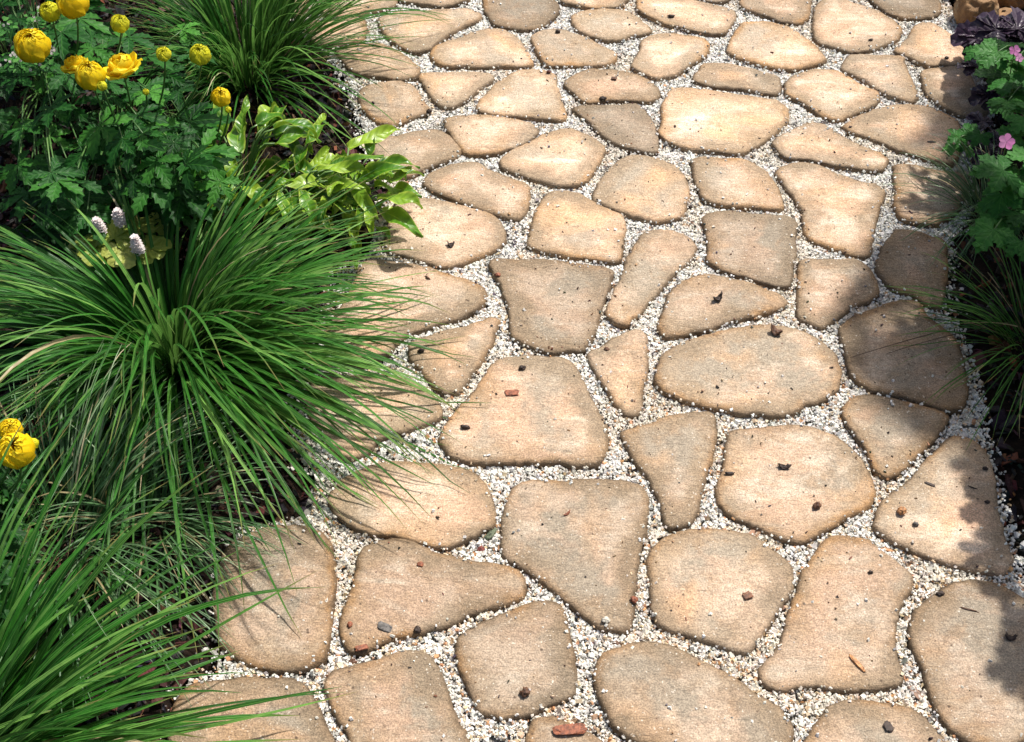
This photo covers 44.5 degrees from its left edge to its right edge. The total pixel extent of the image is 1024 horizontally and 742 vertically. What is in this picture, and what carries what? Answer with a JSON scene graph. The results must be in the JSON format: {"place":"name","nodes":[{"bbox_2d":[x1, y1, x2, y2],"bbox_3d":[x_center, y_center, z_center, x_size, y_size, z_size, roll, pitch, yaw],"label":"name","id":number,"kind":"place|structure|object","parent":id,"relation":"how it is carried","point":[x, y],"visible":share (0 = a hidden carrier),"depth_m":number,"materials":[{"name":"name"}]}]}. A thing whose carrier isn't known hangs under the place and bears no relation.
{"place":"outdoors","nodes":[
{"label":"outdoors","id":0,"kind":"place"},
{"bbox_2d":[0,0,1023,739],"bbox_3d":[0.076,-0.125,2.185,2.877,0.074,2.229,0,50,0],"label":"bark mulch","id":1,"kind":"object","parent":0,"point":[1010,482],"visible":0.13,"depth_m":2.09,"materials":[{"name":"wood"}]},
{"bbox_2d":[0,418,48,620],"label":"globeflower plant","id":2,"kind":"object","parent":1,"relation":"on","point":[20,454],"visible":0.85,"depth_m":1.70,"materials":[{"name":"yellow plant"}]},
{"bbox_2d":[0,6,74,77],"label":"leaved plant","id":3,"kind":"object","parent":1,"relation":"on","point":[20,62],"visible":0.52,"depth_m":2.16,"materials":[{"name":"green plant"}]},
{"bbox_2d":[0,0,129,221],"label":"globeflower plant","id":4,"kind":"object","parent":1,"relation":"on","point":[33,46],"visible":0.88,"depth_m":2.15,"materials":[{"name":"green plant"}]},
{"bbox_2d":[0,155,129,259],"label":"globeflower plant","id":5,"kind":"object","parent":1,"relation":"on","point":[33,201],"visible":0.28,"depth_m":2.17,"materials":[{"name":"green plant"}]},
{"bbox_2d":[64,207,180,268],"bbox_3d":[-0.654,-0.204,2.119,0.188,0.219,0.175,0,50,0],"label":"foamflower plant","id":6,"kind":"object","parent":1,"relation":"on","point":[125,246],"visible":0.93,"depth_m":2.05,"materials":[{"name":"green plant"}]},
{"bbox_2d":[40,22,222,246],"bbox_3d":[-0.692,-0.518,2.249,0.328,0.413,0.736,-11,51,-9],"label":"globeflower plant","id":7,"kind":"object","parent":1,"relation":"on","point":[117,140],"visible":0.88,"depth_m":2.10,"materials":[{"name":"green plant"}]},
{"bbox_2d":[0,340,282,736],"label":"fine sedge","id":8,"kind":"object","parent":1,"relation":"on","point":[102,485],"visible":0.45,"depth_m":1.83,"materials":[{"name":"plant"}]},
{"bbox_2d":[24,387,306,652],"bbox_3d":[-0.522,0.190,1.836,0.441,0.133,0.468,0,50,0],"label":"fine sedge","id":9,"kind":"object","parent":1,"relation":"on","point":[194,528],"visible":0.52,"depth_m":1.82,"materials":[{"name":"plant"}]},
{"bbox_2d":[0,375,357,741],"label":"tussock grass","id":10,"kind":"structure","parent":1,"relation":"on","point":[38,684],"depth_m":1.60,"materials":[{"name":"plant"}]},
{"bbox_2d":[118,74,241,223],"bbox_3d":[-0.599,-0.397,2.213,0.234,0.312,0.515,-11,51,-9],"label":"globeflower plant","id":11,"kind":"object","parent":1,"relation":"on","point":[169,189],"visible":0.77,"depth_m":2.04,"materials":[{"name":"green plant"}]},
{"bbox_2d":[0,148,481,661],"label":"tussock grass","id":12,"kind":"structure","parent":1,"relation":"on","point":[70,308],"depth_m":1.93,"materials":[{"name":"plant"}]},
{"bbox_2d":[196,96,321,232],"bbox_3d":[-0.512,-0.377,2.273,0.260,0.194,0.284,32,57,24],"label":"lime leaved plant","id":13,"kind":"object","parent":1,"relation":"on","point":[267,117],"visible":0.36,"depth_m":2.25,"materials":[{"name":"green plant"}]},
{"bbox_2d":[107,0,456,154],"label":"tussock grass","id":14,"kind":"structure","parent":1,"relation":"on","point":[268,32],"depth_m":2.50,"materials":[{"name":"plant"}]},
{"bbox_2d":[233,113,383,235],"bbox_3d":[-0.363,-0.326,2.249,0.251,0.165,0.243,-33,57,-25],"label":"lime leaved plant","id":15,"kind":"object","parent":1,"relation":"on","point":[324,162],"visible":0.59,"depth_m":2.21,"materials":[{"name":"green plant"}]},
{"bbox_2d":[269,124,424,248],"bbox_3d":[-0.294,-0.323,2.259,0.278,0.147,0.272,0,50,0],"label":"lime leaved plant","id":16,"kind":"object","parent":1,"relation":"on","point":[389,167],"visible":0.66,"depth_m":2.21,"materials":[{"name":"green plant"}]},
{"bbox_2d":[308,190,392,269],"bbox_3d":[-0.302,-0.251,2.240,0.192,0.087,0.190,0,50,0],"label":"lime leaved plant","id":17,"kind":"object","parent":1,"relation":"on","point":[387,233],"visible":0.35,"depth_m":2.24,"materials":[{"name":"green plant"}]},
{"bbox_2d":[874,195,1023,453],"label":"fine grass tuft","id":18,"kind":"object","parent":1,"relation":"on","point":[1011,321],"visible":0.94,"depth_m":2.09,"materials":[{"name":"plant"}]},
{"bbox_2d":[879,122,1023,281],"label":"fine grass tuft","id":19,"kind":"object","parent":1,"relation":"on","point":[971,197],"visible":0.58,"depth_m":2.31,"materials":[{"name":"plant"}]},
{"bbox_2d":[942,123,993,157],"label":"cranesbill shoot","id":20,"kind":"object","parent":1,"relation":"on","point":[967,131],"visible":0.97,"depth_m":2.32,"materials":[{"name":"green plant"}]},
{"bbox_2d":[953,0,999,23],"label":"boulder","id":21,"kind":"object","parent":1,"relation":"on","point":[964,11],"visible":0.53,"depth_m":2.67,"materials":[{"name":"stone"}]},
{"bbox_2d":[962,110,1003,164],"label":"purple leaved plant","id":22,"kind":"object","parent":1,"relation":"on","point":[979,119],"visible":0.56,"depth_m":2.38,"materials":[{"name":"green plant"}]},
{"bbox_2d":[957,60,1013,110],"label":"purple leaved plant","id":23,"kind":"object","parent":1,"relation":"on","point":[981,95],"visible":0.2,"depth_m":2.48,"materials":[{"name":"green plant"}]},
{"bbox_2d":[950,6,1023,59],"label":"purple leaved plant","id":24,"kind":"object","parent":1,"relation":"on","point":[982,26],"visible":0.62,"depth_m":2.51,"materials":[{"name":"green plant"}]},
{"bbox_2d":[962,37,1023,135],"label":"cranesbill plant","id":25,"kind":"object","parent":1,"relation":"on","point":[1004,79],"visible":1,"depth_m":2.23,"materials":[{"name":"green plant"}]},
{"bbox_2d":[965,122,1023,261],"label":"cranesbill plant","id":26,"kind":"object","parent":1,"relation":"on","point":[1006,178],"visible":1,"depth_m":2.02,"materials":[{"name":"green plant"}]},
{"bbox_2d":[998,0,1023,9],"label":"boulder","id":27,"kind":"object","parent":1,"relation":"on","point":[1019,4],"visible":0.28,"depth_m":2.72,"materials":[{"name":"stone"}]},
{"bbox_2d":[160,0,1023,741],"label":"path","id":28,"kind":"structure","parent":0,"point":[313,678],"depth_m":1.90,"materials":[{"name":"gravel"}]},
{"bbox_2d":[167,676,335,741],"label":"flagstone","id":29,"kind":"object","parent":28,"relation":"on","point":[306,725],"visible":0.71,"depth_m":1.69,"materials":[{"name":"stone"}]},
{"bbox_2d":[212,524,336,676],"bbox_3d":[-0.344,0.334,1.818,0.182,0.046,0.245,0,50,0],"label":"flagstone","id":30,"kind":"object","parent":28,"relation":"on","point":[269,641],"visible":0.77,"depth_m":1.79,"materials":[{"name":"stone"}]},
{"bbox_2d":[306,17,367,57],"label":"flagstone","id":31,"kind":"object","parent":28,"relation":"on","point":[355,30],"visible":0.38,"depth_m":2.68,"materials":[{"name":"stone"}]},
{"bbox_2d":[321,0,397,18],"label":"flagstone","id":32,"kind":"object","parent":28,"relation":"on","point":[387,4],"visible":0.36,"depth_m":2.74,"materials":[{"name":"stone"}]},
{"bbox_2d":[297,374,442,462],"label":"flagstone","id":33,"kind":"object","parent":28,"relation":"on","point":[397,423],"visible":0.56,"depth_m":2.02,"materials":[{"name":"stone"}]},
{"bbox_2d":[335,43,420,81],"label":"flagstone","id":34,"kind":"object","parent":28,"relation":"on","point":[378,72],"visible":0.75,"depth_m":2.60,"materials":[{"name":"stone"}]},
{"bbox_2d":[357,81,431,127],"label":"flagstone","id":35,"kind":"object","parent":28,"relation":"on","point":[395,101],"visible":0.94,"depth_m":2.53,"materials":[{"name":"stone"}]},
{"bbox_2d":[324,650,469,741],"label":"flagstone","id":36,"kind":"object","parent":28,"relation":"on","point":[395,710],"visible":0.98,"depth_m":1.70,"materials":[{"name":"stone"}]},
{"bbox_2d":[326,259,487,371],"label":"flagstone","id":37,"kind":"object","parent":28,"relation":"on","point":[458,301],"visible":0.65,"depth_m":2.17,"materials":[{"name":"stone"}]},
{"bbox_2d":[327,461,496,552],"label":"flagstone","id":38,"kind":"object","parent":28,"relation":"on","point":[460,512],"visible":0.86,"depth_m":1.90,"materials":[{"name":"stone"}]},
{"bbox_2d":[372,129,461,181],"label":"flagstone","id":39,"kind":"object","parent":28,"relation":"on","point":[436,148],"visible":0.62,"depth_m":2.43,"materials":[{"name":"stone"}]},
{"bbox_2d":[378,8,481,56],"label":"flagstone","id":40,"kind":"object","parent":28,"relation":"on","point":[430,40],"visible":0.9,"depth_m":2.69,"materials":[{"name":"stone"}]},
{"bbox_2d":[339,538,526,657],"bbox_3d":[-0.112,0.333,1.820,0.270,0.044,0.191,0,50,0],"label":"flagstone","id":41,"kind":"object","parent":28,"relation":"on","point":[394,586],"visible":0.97,"depth_m":1.80,"materials":[{"name":"stone"}]},
{"bbox_2d":[377,621,392,632],"bbox_3d":[-0.180,0.361,1.767,0.023,0.003,0.013,24,59,11],"label":"pebble","id":42,"kind":"object","parent":41,"relation":"on","point":[384,627],"visible":1,"depth_m":1.77,"materials":[{"name":"stone"}]},
{"bbox_2d":[398,0,470,8],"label":"flagstone","id":43,"kind":"object","parent":28,"relation":"on","point":[438,4],"visible":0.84,"depth_m":2.75,"materials":[{"name":"stone"}]},
{"bbox_2d":[383,198,506,270],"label":"flagstone","id":44,"kind":"object","parent":28,"relation":"on","point":[481,237],"visible":0.85,"depth_m":2.28,"materials":[{"name":"stone"}]},
{"bbox_2d":[407,317,500,397],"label":"flagstone","id":45,"kind":"object","parent":28,"relation":"on","point":[476,344],"visible":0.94,"depth_m":2.09,"materials":[{"name":"stone"}]},
{"bbox_2d":[418,71,494,113],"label":"flagstone","id":46,"kind":"object","parent":28,"relation":"on","point":[458,85],"visible":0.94,"depth_m":2.56,"materials":[{"name":"stone"}]},
{"bbox_2d":[422,162,531,224],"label":"flagstone","id":47,"kind":"object","parent":28,"relation":"on","point":[478,191],"visible":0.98,"depth_m":2.36,"materials":[{"name":"stone"}]},
{"bbox_2d":[429,28,533,71],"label":"flagstone","id":48,"kind":"object","parent":28,"relation":"on","point":[488,49],"visible":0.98,"depth_m":2.63,"materials":[{"name":"stone"}]},
{"bbox_2d":[443,114,539,160],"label":"flagstone","id":49,"kind":"object","parent":28,"relation":"on","point":[490,136],"visible":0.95,"depth_m":2.46,"materials":[{"name":"stone"}]},
{"bbox_2d":[454,600,577,723],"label":"flagstone","id":50,"kind":"object","parent":28,"relation":"on","point":[512,648],"visible":0.98,"depth_m":1.73,"materials":[{"name":"stone"}]},
{"bbox_2d":[482,0,559,35],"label":"flagstone","id":51,"kind":"object","parent":28,"relation":"on","point":[517,15],"visible":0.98,"depth_m":2.73,"materials":[{"name":"stone"}]},
{"bbox_2d":[476,69,566,124],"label":"flagstone","id":52,"kind":"object","parent":28,"relation":"on","point":[523,93],"visible":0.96,"depth_m":2.53,"materials":[{"name":"stone"}]},
{"bbox_2d":[438,355,608,472],"bbox_3d":[0.018,0.071,2.037,0.274,0.048,0.235,0,50,0],"label":"flagstone","id":53,"kind":"object","parent":28,"relation":"on","point":[500,423],"visible":0.99,"depth_m":2.00,"materials":[{"name":"stone"}]},
{"bbox_2d":[504,389,518,395],"bbox_3d":[0.000,0.035,2.039,0.024,0.003,0.013,-5,49,2],"label":"bark chip","id":54,"kind":"object","parent":53,"relation":"on","point":[515,392],"visible":1,"depth_m":2.04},
{"bbox_2d":[488,258,614,356],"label":"flagstone","id":55,"kind":"object","parent":28,"relation":"on","point":[539,296],"visible":0.98,"depth_m":2.18,"materials":[{"name":"stone"}]},
{"bbox_2d":[498,128,605,191],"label":"flagstone","id":56,"kind":"object","parent":28,"relation":"on","point":[559,167],"visible":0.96,"depth_m":2.41,"materials":[{"name":"stone"}]},
{"bbox_2d":[525,716,602,741],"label":"flagstone","id":57,"kind":"object","parent":28,"relation":"on","point":[540,729],"visible":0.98,"depth_m":1.67,"materials":[{"name":"stone"}]},
{"bbox_2d":[552,723,586,735],"bbox_3d":[0.077,0.477,1.667,0.047,0.006,0.016,-4,51,0],"label":"bark chip","id":58,"kind":"object","parent":57,"relation":"on","point":[572,729],"visible":1,"depth_m":1.66,"materials":[{"name":"wood"}]},
{"bbox_2d":[530,29,617,70],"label":"flagstone","id":59,"kind":"object","parent":28,"relation":"on","point":[554,45],"visible":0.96,"depth_m":2.64,"materials":[{"name":"stone"}]},
{"bbox_2d":[500,478,649,635],"bbox_3d":[0.096,0.278,1.865,0.231,0.044,0.269,0,50,0],"label":"flagstone","id":60,"kind":"object","parent":28,"relation":"on","point":[588,534],"visible":1,"depth_m":1.86,"materials":[{"name":"stone"}]},
{"bbox_2d":[526,190,626,267],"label":"flagstone","id":61,"kind":"object","parent":28,"relation":"on","point":[578,238],"visible":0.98,"depth_m":2.29,"materials":[{"name":"stone"}]},
{"bbox_2d":[557,0,629,10],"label":"flagstone","id":62,"kind":"object","parent":28,"relation":"on","point":[599,4],"visible":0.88,"depth_m":2.75,"materials":[{"name":"stone"}]},
{"bbox_2d":[570,8,651,45],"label":"flagstone","id":63,"kind":"object","parent":28,"relation":"on","point":[608,26],"visible":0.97,"depth_m":2.69,"materials":[{"name":"stone"}]},
{"bbox_2d":[563,68,660,106],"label":"flagstone","id":64,"kind":"object","parent":28,"relation":"on","point":[626,86],"visible":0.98,"depth_m":2.56,"materials":[{"name":"stone"}]},
{"bbox_2d":[571,103,658,156],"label":"flagstone","id":65,"kind":"object","parent":28,"relation":"on","point":[615,130],"visible":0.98,"depth_m":2.48,"materials":[{"name":"stone"}]},
{"bbox_2d":[586,329,648,420],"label":"flagstone","id":66,"kind":"object","parent":28,"relation":"on","point":[626,348],"visible":0.95,"depth_m":2.08,"materials":[{"name":"stone"}]},
{"bbox_2d":[591,154,689,227],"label":"flagstone","id":67,"kind":"object","parent":28,"relation":"on","point":[668,186],"visible":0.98,"depth_m":2.36,"materials":[{"name":"stone"}]},
{"bbox_2d":[264,2,1023,739],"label":"bark litter","id":68,"kind":"object","parent":28,"relation":"on","point":[648,390],"visible":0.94,"depth_m":2.08,"materials":[{"name":"wood"}]},
{"bbox_2d":[604,229,697,330],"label":"flagstone","id":69,"kind":"object","parent":28,"relation":"on","point":[658,255],"visible":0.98,"depth_m":2.22,"materials":[{"name":"stone"}]},
{"bbox_2d":[619,411,717,533],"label":"flagstone","id":70,"kind":"object","parent":28,"relation":"on","point":[691,437],"visible":0.95,"depth_m":1.96,"materials":[{"name":"stone"}]},
{"bbox_2d":[630,33,709,83],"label":"flagstone","id":71,"kind":"object","parent":28,"relation":"on","point":[658,57],"visible":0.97,"depth_m":2.63,"materials":[{"name":"stone"}]},
{"bbox_2d":[635,0,736,39],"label":"flagstone","id":72,"kind":"object","parent":28,"relation":"on","point":[712,21],"visible":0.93,"depth_m":2.72,"materials":[{"name":"stone"}]},
{"bbox_2d":[592,641,793,741],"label":"flagstone","id":73,"kind":"object","parent":28,"relation":"on","point":[643,683],"visible":1,"depth_m":1.70,"materials":[{"name":"stone"}]},
{"bbox_2d":[697,0,730,6],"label":"flagstone","id":74,"kind":"object","parent":28,"relation":"on","point":[717,2],"visible":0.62,"depth_m":2.76,"materials":[{"name":"stone"}]},
{"bbox_2d":[645,528,793,657],"bbox_3d":[0.304,0.326,1.825,0.216,0.044,0.209,0,50,0],"label":"flagstone","id":75,"kind":"object","parent":28,"relation":"on","point":[697,575],"visible":0.98,"depth_m":1.81,"materials":[{"name":"stone"}]},
{"bbox_2d":[656,274,788,342],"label":"flagstone","id":76,"kind":"object","parent":28,"relation":"on","point":[741,300],"visible":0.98,"depth_m":2.17,"materials":[{"name":"stone"}]},
{"bbox_2d":[657,87,789,158],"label":"flagstone","id":77,"kind":"object","parent":28,"relation":"on","point":[758,117],"visible":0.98,"depth_m":2.49,"materials":[{"name":"stone"}]},
{"bbox_2d":[691,63,781,97],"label":"flagstone","id":78,"kind":"object","parent":28,"relation":"on","point":[728,77],"visible":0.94,"depth_m":2.58,"materials":[{"name":"stone"}]},
{"bbox_2d":[690,156,784,213],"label":"flagstone","id":79,"kind":"object","parent":28,"relation":"on","point":[736,180],"visible":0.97,"depth_m":2.37,"materials":[{"name":"stone"}]},
{"bbox_2d":[653,324,842,422],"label":"flagstone","id":80,"kind":"object","parent":28,"relation":"on","point":[799,360],"visible":0.98,"depth_m":2.07,"materials":[{"name":"stone"}]},
{"bbox_2d":[771,323,782,335],"bbox_3d":[0.447,-0.068,2.121,0.024,0.019,0.018,28,56,22],"label":"bark husk","id":81,"kind":"object","parent":80,"relation":"on","point":[775,331],"visible":1,"depth_m":2.12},
{"bbox_2d":[700,210,797,293],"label":"flagstone","id":82,"kind":"object","parent":28,"relation":"on","point":[769,238],"visible":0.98,"depth_m":2.26,"materials":[{"name":"stone"}]},
{"bbox_2d":[738,0,811,27],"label":"flagstone","id":83,"kind":"object","parent":28,"relation":"on","point":[797,12],"visible":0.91,"depth_m":2.73,"materials":[{"name":"stone"}]},
{"bbox_2d":[725,21,826,73],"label":"flagstone","id":84,"kind":"object","parent":28,"relation":"on","point":[790,48],"visible":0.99,"depth_m":2.64,"materials":[{"name":"stone"}]},
{"bbox_2d":[714,424,875,546],"bbox_3d":[0.436,0.182,1.947,0.250,0.044,0.228,0,50,0],"label":"flagstone","id":85,"kind":"object","parent":28,"relation":"on","point":[810,454],"visible":0.99,"depth_m":1.93,"materials":[{"name":"stone"}]},
{"bbox_2d":[770,122,888,175],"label":"flagstone","id":86,"kind":"object","parent":28,"relation":"on","point":[797,144],"visible":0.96,"depth_m":2.43,"materials":[{"name":"stone"}]},
{"bbox_2d":[774,162,885,260],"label":"flagstone","id":87,"kind":"object","parent":28,"relation":"on","point":[839,196],"visible":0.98,"depth_m":2.33,"materials":[{"name":"stone"}]},
{"bbox_2d":[783,69,879,126],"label":"flagstone","id":88,"kind":"object","parent":28,"relation":"on","point":[828,92],"visible":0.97,"depth_m":2.54,"materials":[{"name":"stone"}]},
{"bbox_2d":[757,535,912,696],"bbox_3d":[0.481,0.369,1.789,0.185,0.044,0.298,22,54,18],"label":"flagstone","id":89,"kind":"object","parent":28,"relation":"on","point":[815,629],"visible":1,"depth_m":1.77,"materials":[{"name":"stone"}]},
{"bbox_2d":[849,654,865,671],"bbox_3d":[0.477,0.404,1.733,0.007,0.002,0.034,-22,50,-24],"label":"wood splinter","id":90,"kind":"object","parent":89,"relation":"on","point":[858,664],"visible":1,"depth_m":1.73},
{"bbox_2d":[795,258,879,333],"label":"flagstone","id":91,"kind":"object","parent":28,"relation":"on","point":[823,277],"visible":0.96,"depth_m":2.19,"materials":[{"name":"stone"}]},
{"bbox_2d":[811,0,902,54],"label":"flagstone","id":92,"kind":"object","parent":28,"relation":"on","point":[834,23],"visible":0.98,"depth_m":2.69,"materials":[{"name":"stone"}]},
{"bbox_2d":[803,699,945,741],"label":"flagstone","id":93,"kind":"object","parent":28,"relation":"on","point":[844,721],"visible":0.99,"depth_m":1.68,"materials":[{"name":"stone"}]},
{"bbox_2d":[883,721,893,731],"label":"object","id":94,"kind":"object","parent":93,"relation":"on","point":[888,726],"visible":1,"depth_m":1.67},
{"bbox_2d":[840,54,918,104],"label":"flagstone","id":95,"kind":"object","parent":28,"relation":"on","point":[875,71],"visible":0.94,"depth_m":2.59,"materials":[{"name":"stone"}]},
{"bbox_2d":[840,394,948,483],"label":"flagstone","id":96,"kind":"object","parent":28,"relation":"on","point":[916,428],"visible":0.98,"depth_m":2.00,"materials":[{"name":"stone"}]},
{"bbox_2d":[841,104,960,169],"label":"flagstone","id":97,"kind":"object","parent":28,"relation":"on","point":[911,134],"visible":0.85,"depth_m":2.47,"materials":[{"name":"stone"}]},
{"bbox_2d":[837,299,968,416],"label":"flagstone","id":98,"kind":"object","parent":28,"relation":"on","point":[868,369],"visible":0.92,"depth_m":2.09,"materials":[{"name":"stone"}]},
{"bbox_2d":[887,324,1012,353],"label":"dry stalk","id":99,"kind":"object","parent":98,"relation":"on","point":[953,334],"visible":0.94,"depth_m":2.07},
{"bbox_2d":[865,0,941,24],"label":"flagstone","id":100,"kind":"object","parent":28,"relation":"on","point":[902,10],"visible":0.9,"depth_m":2.74,"materials":[{"name":"stone"}]},
{"bbox_2d":[874,229,948,311],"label":"flagstone","id":101,"kind":"object","parent":28,"relation":"on","point":[896,264],"visible":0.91,"depth_m":2.23,"materials":[{"name":"stone"}]},
{"bbox_2d":[890,164,968,228],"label":"flagstone","id":102,"kind":"object","parent":28,"relation":"on","point":[919,210],"visible":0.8,"depth_m":2.34,"materials":[{"name":"stone"}]},
{"bbox_2d":[892,22,967,68],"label":"flagstone","id":103,"kind":"object","parent":28,"relation":"on","point":[926,42],"visible":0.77,"depth_m":2.64,"materials":[{"name":"stone"}]},
{"bbox_2d":[871,436,1013,579],"bbox_3d":[0.645,0.210,1.921,0.211,0.046,0.257,0,50,0],"label":"flagstone","id":104,"kind":"object","parent":28,"relation":"on","point":[939,511],"visible":0.97,"depth_m":1.89,"materials":[{"name":"stone"}]},
{"bbox_2d":[918,66,988,121],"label":"flagstone","id":105,"kind":"object","parent":28,"relation":"on","point":[948,87],"visible":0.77,"depth_m":2.55,"materials":[{"name":"stone"}]},
{"bbox_2d":[906,579,1023,741],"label":"flagstone","id":106,"kind":"object","parent":28,"relation":"on","point":[956,646],"visible":0.98,"depth_m":1.74,"materials":[{"name":"stone"}]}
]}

